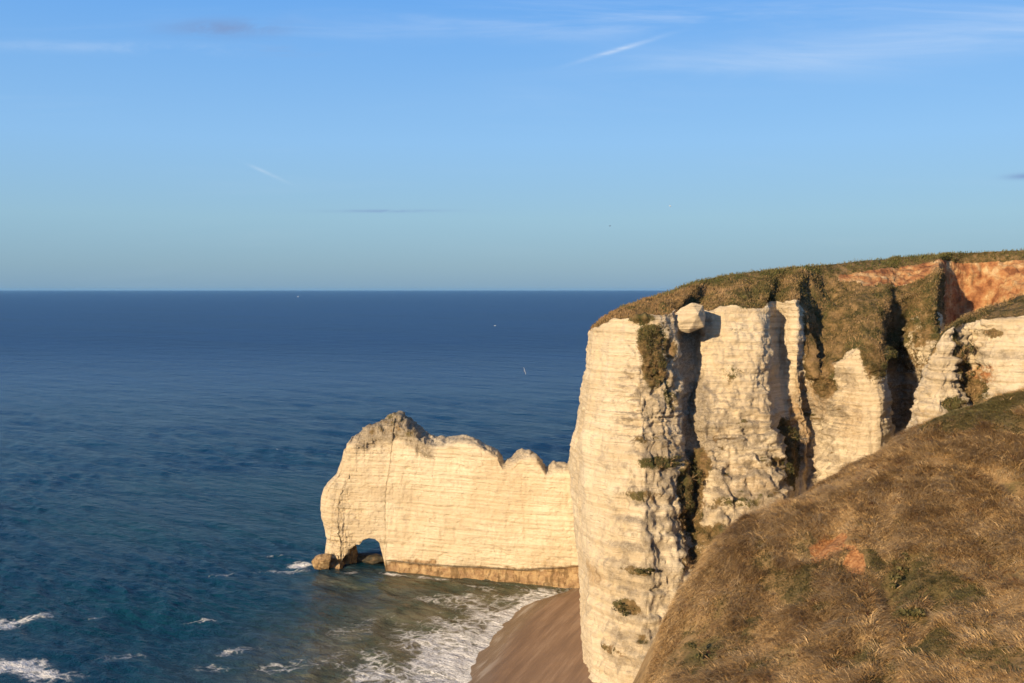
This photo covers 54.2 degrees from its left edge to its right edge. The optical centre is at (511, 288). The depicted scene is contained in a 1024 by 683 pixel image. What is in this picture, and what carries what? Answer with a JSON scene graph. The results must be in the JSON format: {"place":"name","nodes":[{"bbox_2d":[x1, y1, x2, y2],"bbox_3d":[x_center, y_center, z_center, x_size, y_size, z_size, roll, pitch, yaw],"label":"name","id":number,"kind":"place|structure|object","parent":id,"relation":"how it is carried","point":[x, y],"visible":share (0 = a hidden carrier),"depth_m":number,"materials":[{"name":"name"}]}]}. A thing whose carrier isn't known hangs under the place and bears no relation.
{"place":"outdoors","nodes":[
{"label":"outdoors","id":0,"kind":"place"},
{"bbox_2d":[0,290,668,682],"bbox_3d":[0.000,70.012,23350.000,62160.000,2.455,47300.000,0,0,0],"label":"sea","id":1,"kind":"structure","parent":0,"point":[170,460],"depth_m":418.50,"materials":[{"name":"liquid"}]},
{"bbox_2d":[311,553,331,569],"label":"boulder","id":2,"kind":"object","parent":1,"relation":"in","point":[321,561],"visible":1,"depth_m":248.72,"materials":[{"name":"beige stone"}]},
{"bbox_2d":[343,545,357,563],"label":"sea rock","id":3,"kind":"object","parent":1,"relation":"in","point":[351,557],"visible":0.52,"depth_m":253.86,"materials":[{"name":"brown stone"}]},
{"bbox_2d":[357,553,383,563],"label":"sea rock","id":4,"kind":"object","parent":1,"relation":"in","point":[372,558],"visible":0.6,"depth_m":255.36,"materials":[{"name":"stone"}]},
{"bbox_2d":[320,411,579,587],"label":"rock arch","id":5,"kind":"object","parent":1,"relation":"in","point":[409,494],"visible":0.8,"depth_m":244.33,"materials":[{"name":"beige stone"}]},
{"bbox_2d":[0,0,1023,289],"label":"sky","id":6,"kind":"structure","parent":0,"point":[145,144],"materials":[{"name":"blue"}]},
{"bbox_2d":[468,588,593,682],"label":"beach","id":7,"kind":"structure","parent":0,"point":[538,641],"depth_m":190.99,"materials":[{"name":"brown sand"}]},
{"bbox_2d":[568,250,1023,682],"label":"cliff","id":8,"kind":"structure","parent":0,"point":[730,392],"depth_m":183.08,"materials":[{"name":"beige stone"}]},
{"bbox_2d":[612,602,629,616],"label":"shrub","id":9,"kind":"object","parent":8,"relation":"on","point":[621,608],"visible":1,"depth_m":166.53,"materials":[{"name":"green plant"}]},
{"bbox_2d":[633,568,655,573],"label":"shrub","id":10,"kind":"object","parent":8,"relation":"on","point":[639,571],"visible":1,"depth_m":166.06,"materials":[{"name":"green plant"}]},
{"bbox_2d":[638,325,660,350],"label":"shrub","id":11,"kind":"object","parent":8,"relation":"on","point":[649,340],"visible":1,"depth_m":177.38,"materials":[{"name":"green plant"}]},
{"bbox_2d":[649,349,666,373],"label":"shrub","id":12,"kind":"object","parent":8,"relation":"on","point":[660,362],"visible":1,"depth_m":176.10,"materials":[{"name":"green plant"}]},
{"bbox_2d":[663,455,681,466],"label":"shrub","id":13,"kind":"object","parent":8,"relation":"on","point":[677,463],"visible":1,"depth_m":174.37,"materials":[{"name":"green plant"}]},
{"bbox_2d":[682,493,694,514],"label":"shrub","id":14,"kind":"object","parent":8,"relation":"on","point":[688,506],"visible":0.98,"depth_m":174.84,"materials":[{"name":"green plant"}]},
{"bbox_2d":[674,303,705,332],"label":"boulder","id":15,"kind":"object","parent":8,"relation":"on","point":[690,317],"visible":0.91,"depth_m":181.43,"materials":[{"name":"beige stone"}]},
{"bbox_2d":[685,466,701,491],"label":"shrub","id":16,"kind":"object","parent":8,"relation":"on","point":[699,480],"visible":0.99,"depth_m":176.94,"materials":[{"name":"green plant"}]},
{"bbox_2d":[782,461,794,473],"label":"shrub","id":17,"kind":"object","parent":8,"relation":"on","point":[788,467],"visible":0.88,"depth_m":181.53,"materials":[{"name":"green plant"}]},
{"bbox_2d":[785,426,799,445],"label":"shrub","id":18,"kind":"object","parent":8,"relation":"on","point":[797,434],"visible":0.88,"depth_m":187.72,"materials":[{"name":"green plant"}]},
{"bbox_2d":[590,249,1023,611],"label":"undergrowth","id":19,"kind":"object","parent":8,"relation":"on","point":[760,303],"visible":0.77,"depth_m":201.19,"materials":[{"name":"green plant"}]},
{"bbox_2d":[881,346,897,368],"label":"shrub","id":20,"kind":"object","parent":8,"relation":"on","point":[890,354],"visible":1,"depth_m":185.94,"materials":[{"name":"green plant"}]},
{"bbox_2d":[633,384,1023,682],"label":"hill","id":21,"kind":"structure","parent":0,"point":[855,558],"depth_m":70.82,"materials":[{"name":"brown plant"}]},
{"bbox_2d":[688,642,715,665],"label":"shrub","id":22,"kind":"object","parent":21,"relation":"on","point":[696,655],"visible":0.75,"depth_m":68.24,"materials":[{"name":"green plant"}]},
{"bbox_2d":[889,573,905,589],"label":"shrub","id":23,"kind":"object","parent":21,"relation":"on","point":[893,584],"visible":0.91,"depth_m":67.90,"materials":[{"name":"green plant"}]},
{"bbox_2d":[896,552,909,575],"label":"shrub","id":24,"kind":"object","parent":21,"relation":"on","point":[901,567],"visible":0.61,"depth_m":69.56,"materials":[{"name":"green plant"}]},
{"bbox_2d":[897,607,934,617],"bbox_3d":[25.562,20.393,62.860,2.741,0.980,1.608,0,0,-30],"label":"shrub","id":25,"kind":"object","parent":21,"relation":"on","point":[917,612],"visible":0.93,"depth_m":62.47,"materials":[{"name":"green plant"}]},
{"bbox_2d":[906,295,1023,428],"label":"cliff spur","id":26,"kind":"structure","parent":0,"point":[998,359],"depth_m":150.34,"materials":[{"name":"beige stone"}]},
{"bbox_2d":[958,341,974,356],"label":"shrub","id":27,"kind":"object","parent":26,"relation":"on","point":[971,347],"visible":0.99,"depth_m":152.84,"materials":[{"name":"green plant"}]},
{"bbox_2d":[914,293,1023,410],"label":"undergrowth","id":28,"kind":"object","parent":26,"relation":"on","point":[964,318],"visible":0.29,"depth_m":153.73,"materials":[{"name":"green plant"}]},
{"bbox_2d":[965,363,979,378],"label":"shrub","id":29,"kind":"object","parent":26,"relation":"on","point":[970,371],"visible":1,"depth_m":154.12,"materials":[{"name":"green plant"}]}
]}

